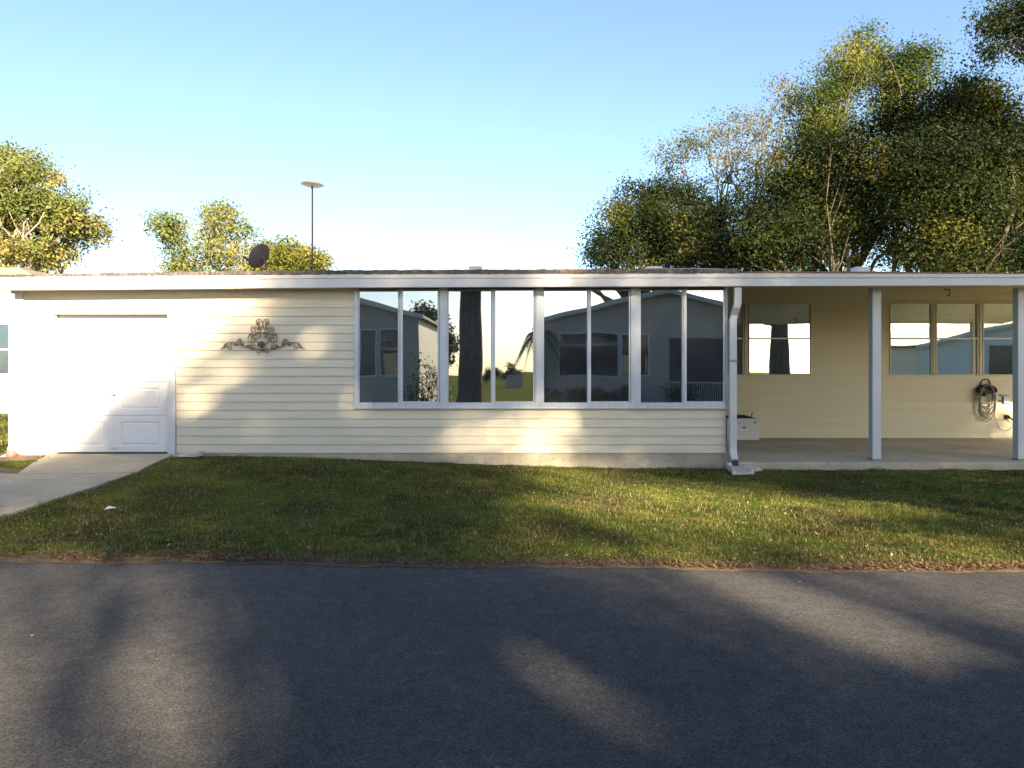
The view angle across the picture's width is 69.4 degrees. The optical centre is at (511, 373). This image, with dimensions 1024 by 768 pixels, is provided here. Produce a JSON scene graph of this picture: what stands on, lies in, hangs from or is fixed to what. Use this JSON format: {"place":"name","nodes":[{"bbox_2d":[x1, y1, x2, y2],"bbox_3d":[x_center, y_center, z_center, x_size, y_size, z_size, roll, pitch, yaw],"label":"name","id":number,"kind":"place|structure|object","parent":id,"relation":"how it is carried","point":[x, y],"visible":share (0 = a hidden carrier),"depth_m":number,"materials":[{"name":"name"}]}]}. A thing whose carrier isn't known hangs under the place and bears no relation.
{"place":"outdoors","nodes":[
{"label":"outdoors","id":0,"kind":"place"},
{"bbox_2d":[0,412,7,453],"bbox_3d":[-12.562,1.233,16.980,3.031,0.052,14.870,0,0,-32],"label":"bush","id":1,"kind":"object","parent":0,"point":[5,421],"depth_m":15.83,"materials":[{"name":"green plant"}]},
{"bbox_2d":[0,454,175,517],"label":"driveway","id":2,"kind":"structure","parent":0,"point":[49,477],"depth_m":9.23,"materials":[{"name":"concrete"}]},
{"bbox_2d":[0,562,1023,767],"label":"road","id":3,"kind":"structure","parent":0,"point":[260,665],"depth_m":3.63,"materials":[{"name":"grey asphalt"}]},
{"bbox_2d":[0,413,1023,569],"bbox_3d":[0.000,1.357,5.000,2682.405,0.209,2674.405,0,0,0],"label":"ground","id":4,"kind":"structure","parent":0,"point":[265,495],"depth_m":7.53,"materials":[{"name":"green plant"}]},
{"bbox_2d":[0,453,45,473],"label":"bare soil bed","id":5,"kind":"object","parent":4,"relation":"on","point":[7,470],"visible":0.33,"depth_m":10.72,"materials":[{"name":"brown soil"}]},
{"bbox_2d":[5,450,17,457],"bbox_3d":[-7.419,1.203,10.960,0.110,0.126,0.136,0,0,0],"label":"rock","id":6,"kind":"object","parent":5,"relation":"on","point":[9,453],"visible":0.94,"depth_m":10.91,"materials":[{"name":"beige stone"}]},
{"bbox_2d":[0,453,71,470],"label":"corner leaves","id":7,"kind":"object","parent":5,"relation":"on","point":[25,458],"visible":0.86,"depth_m":10.46,"materials":[{"name":"green plant"}]},
{"bbox_2d":[0,267,47,412],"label":"neighbour building","id":8,"kind":"structure","parent":4,"relation":"on","point":[6,347],"depth_m":22.97,"materials":[{"name":"white paint"}]},
{"bbox_2d":[0,322,10,375],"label":"window","id":9,"kind":"structure","parent":8,"relation":"in","point":[5,327],"depth_m":22.97,"materials":[{"name":"white paint"}]},
{"bbox_2d":[0,136,128,273],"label":"oak tree","id":10,"kind":"object","parent":4,"relation":"on","point":[59,220],"visible":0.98,"depth_m":29.28,"materials":[{"name":"green plant"}]},
{"bbox_2d":[178,451,202,456],"bbox_3d":[-4.824,1.205,11.010,0.364,0.071,0.228,0,0,0],"label":"stepping slab","id":11,"kind":"object","parent":4,"relation":"on","point":[196,454],"depth_m":10.99,"materials":[{"name":"concrete"}]},
{"bbox_2d":[132,196,269,271],"bbox_3d":[-14.844,-3.616,35.830,5.944,10.483,4.620,0,0,-18],"label":"oak tree","id":12,"kind":"object","parent":4,"relation":"on","point":[173,226],"visible":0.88,"depth_m":35.44,"materials":[{"name":"green plant"}]},
{"bbox_2d":[221,231,342,270],"bbox_3d":[-10.620,-2.450,33.944,5.065,8.181,4.236,0,0,29],"label":"oak tree","id":13,"kind":"object","parent":4,"relation":"on","point":[284,255],"visible":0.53,"depth_m":33.14,"materials":[{"name":"green plant"}]},
{"bbox_2d":[0,268,1023,468],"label":"house","id":14,"kind":"structure","parent":4,"relation":"on","point":[652,368],"depth_m":11.20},
{"bbox_2d":[59,315,166,453],"bbox_3d":[-6.070,0.229,11.304,1.726,2.242,0.092,0,0,0],"label":"garage door","id":15,"kind":"structure","parent":14,"relation":"in","point":[113,368],"depth_m":11.30,"materials":[{"name":"paint"}]},
{"bbox_2d":[243,244,269,269],"bbox_3d":[-4.460,-1.904,13.002,0.254,0.729,0.485,0,0,37],"label":"satellite dish","id":16,"kind":"object","parent":14,"relation":"on","point":[258,255],"visible":0.99,"depth_m":12.96,"materials":[{"name":"metal"}]},
{"bbox_2d":[221,319,304,352],"bbox_3d":[-3.760,-0.561,11.131,1.265,0.517,0.057,0,0,0],"label":"wall ornament","id":17,"kind":"object","parent":14,"relation":"attached to","point":[261,344],"depth_m":11.14,"materials":[{"name":"brown metal"}]},
{"bbox_2d":[301,181,323,269],"bbox_3d":[-3.511,-2.459,13.000,0.394,1.817,0.394,0,0,0],"label":"mast antenna","id":18,"kind":"object","parent":14,"relation":"on","point":[312,184],"visible":0.99,"depth_m":12.99,"materials":[{"name":"metal"}]},
{"bbox_2d":[354,288,442,408],"bbox_3d":[-1.714,-0.396,11.199,1.341,1.866,0.122,0,0,0],"label":"window","id":19,"kind":"structure","parent":14,"relation":"in","point":[397,331],"depth_m":11.17,"materials":[{"name":"glass"}]},
{"bbox_2d":[469,266,481,269],"bbox_3d":[-0.565,-1.521,11.450,0.195,0.242,0.208,0,0,0],"label":"roof vent","id":20,"kind":"object","parent":14,"relation":"on","point":[474,267],"visible":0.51,"depth_m":11.35,"materials":[{"name":"white metal"}]},
{"bbox_2d":[441,288,537,408],"bbox_3d":[-0.338,-0.396,11.199,1.469,1.866,0.122,0,0,0],"label":"window","id":21,"kind":"structure","parent":14,"relation":"in","point":[488,335],"depth_m":11.17,"materials":[{"name":"glass"}]},
{"bbox_2d":[536,287,634,408],"bbox_3d":[1.114,-0.396,11.199,1.493,1.866,0.122,0,0,0],"label":"window","id":22,"kind":"structure","parent":14,"relation":"in","point":[584,336],"depth_m":11.17,"materials":[{"name":"glass"}]},
{"bbox_2d":[645,266,662,268],"bbox_3d":[2.196,-1.520,11.450,0.234,0.240,0.208,0,0,0],"label":"roof vent","id":23,"kind":"object","parent":14,"relation":"on","point":[654,267],"visible":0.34,"depth_m":11.35,"materials":[{"name":"white metal"}]},
{"bbox_2d":[633,287,727,408],"bbox_3d":[2.545,-0.396,11.199,1.425,1.866,0.122,0,0,0],"label":"window","id":24,"kind":"structure","parent":14,"relation":"in","point":[680,334],"depth_m":11.17,"materials":[{"name":"glass"}]},
{"bbox_2d":[728,303,743,375],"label":"window","id":25,"kind":"structure","parent":14,"relation":"in","point":[740,320],"depth_m":15.20,"materials":[{"name":"metal"}]},
{"bbox_2d":[748,303,811,375],"bbox_3d":[5.508,-0.697,15.210,1.294,1.494,0.080,0,0,0],"label":"window","id":26,"kind":"structure","parent":14,"relation":"in","point":[779,334],"depth_m":15.20,"materials":[{"name":"glass"}]},
{"bbox_2d":[850,267,870,271],"bbox_3d":[5.395,-1.517,11.450,0.224,0.233,0.208,0,0,0],"label":"roof vent","id":27,"kind":"object","parent":14,"relation":"on","point":[861,269],"visible":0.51,"depth_m":11.35,"materials":[{"name":"white metal"}]},
{"bbox_2d":[889,303,931,375],"bbox_3d":[8.192,-0.697,15.210,0.873,1.494,0.080,0,0,0],"label":"window","id":28,"kind":"structure","parent":14,"relation":"in","point":[910,327],"depth_m":15.20,"materials":[{"name":"glass"}]},
{"bbox_2d":[935,303,978,375],"bbox_3d":[9.140,-0.697,15.210,0.873,1.494,0.080,0,0,0],"label":"window","id":29,"kind":"structure","parent":14,"relation":"in","point":[956,324],"depth_m":15.20,"materials":[{"name":"glass"}]},
{"bbox_2d":[975,379,1010,430],"bbox_3d":[9.891,0.654,15.095,0.816,1.067,0.173,0,0,0],"label":"hose hanger","id":30,"kind":"object","parent":14,"relation":"attached to","point":[992,391],"visible":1,"depth_m":15.06,"materials":[{"name":"black metal"}]},
{"bbox_2d":[982,303,1012,375],"bbox_3d":[10.107,-0.697,15.210,0.886,1.494,0.080,0,0,0],"label":"window","id":31,"kind":"structure","parent":14,"relation":"in","point":[997,318],"depth_m":15.20,"materials":[{"name":"glass"}]},
{"bbox_2d":[999,394,1009,403],"bbox_3d":[10.116,0.536,15.166,0.207,0.196,0.033,0,0,0],"label":"outlet box","id":32,"kind":"object","parent":14,"relation":"attached to","point":[1005,399],"visible":1,"depth_m":15.15,"materials":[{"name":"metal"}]},
{"bbox_2d":[1004,414,1012,420],"bbox_3d":[10.197,0.937,15.140,0.206,0.184,0.097,0,0,0],"label":"plug and cord","id":33,"kind":"object","parent":14,"relation":"attached to","point":[1006,416],"visible":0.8,"depth_m":15.12,"materials":[{"name":"black plastic"}]},
{"bbox_2d":[2,454,1021,556],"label":"fallen leaves","id":34,"kind":"object","parent":4,"relation":"on","point":[891,554],"visible":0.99,"depth_m":7.57,"materials":[{"name":"brown plant"}]},
{"bbox_2d":[567,161,747,268],"bbox_3d":[5.332,-2.845,24.835,6.731,8.948,4.774,0,0,-26],"label":"oak tree","id":35,"kind":"object","parent":4,"relation":"on","point":[663,221],"visible":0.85,"depth_m":24.35,"materials":[{"name":"green plant"}]},
{"bbox_2d":[636,70,798,268],"bbox_3d":[8.719,-5.527,29.059,7.524,14.304,4.444,0,0,-21],"label":"maple tree","id":36,"kind":"object","parent":4,"relation":"on","point":[740,155],"visible":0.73,"depth_m":28.79,"materials":[{"name":"green plant"}]},
{"bbox_2d":[726,463,753,474],"bbox_3d":[3.294,1.390,10.750,0.312,0.120,0.460,0,0,0],"label":"splash block","id":37,"kind":"object","parent":4,"relation":"on","point":[740,469],"depth_m":10.63,"materials":[{"name":"concrete"}]},
{"bbox_2d":[684,104,916,271],"bbox_3d":[9.402,-2.970,21.706,8.186,9.312,5.371,0,0,0],"label":"oak tree","id":38,"kind":"object","parent":4,"relation":"on","point":[818,193],"visible":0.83,"depth_m":21.02,"materials":[{"name":"green plant"}]},
{"bbox_2d":[763,17,963,270],"bbox_3d":[10.584,-4.709,23.197,6.403,12.841,4.354,0,0,-22],"label":"oak tree","id":39,"kind":"object","parent":4,"relation":"on","point":[838,90],"visible":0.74,"depth_m":22.59,"materials":[{"name":"green plant"}]},
{"bbox_2d":[836,52,1023,272],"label":"oak tree","id":40,"kind":"object","parent":4,"relation":"on","point":[967,215],"visible":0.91,"depth_m":18.91,"materials":[{"name":"green plant"}]},
{"bbox_2d":[947,0,1023,80],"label":"oak tree","id":41,"kind":"object","parent":4,"relation":"on","point":[1000,21],"visible":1,"depth_m":17.06,"materials":[{"name":"green plant"}]},
{"bbox_2d":[0,553,1023,572],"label":"verge soil","id":42,"kind":"structure","parent":0,"point":[539,564],"depth_m":5.57,"materials":[{"name":"brown soil"}]},
{"bbox_2d":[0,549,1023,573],"bbox_3d":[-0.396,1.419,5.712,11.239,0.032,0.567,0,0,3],"label":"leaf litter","id":43,"kind":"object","parent":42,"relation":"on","point":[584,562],"visible":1,"depth_m":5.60,"materials":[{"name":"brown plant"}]},
{"bbox_2d":[0,0,1023,273],"label":"sky","id":44,"kind":"structure","parent":0,"point":[436,134],"materials":[{"name":"blue"}]},
{"bbox_2d":[726,438,1023,469],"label":"carport floor","id":45,"kind":"structure","parent":0,"point":[896,453],"depth_m":12.08,"materials":[{"name":"concrete"}]},
{"bbox_2d":[726,418,758,439],"bbox_3d":[4.607,1.117,14.930,0.639,0.422,0.412,0,0,0],"label":"cardboard box","id":46,"kind":"object","parent":45,"relation":"on","point":[747,429],"visible":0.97,"depth_m":14.73,"materials":[{"name":"white cardboard"}]},
{"bbox_2d":[726,412,755,418],"bbox_3d":[4.607,0.854,14.930,0.619,0.160,0.380,0,0,0],"label":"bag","id":47,"kind":"object","parent":46,"relation":"in","point":[742,417],"visible":0.69,"depth_m":14.80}
]}

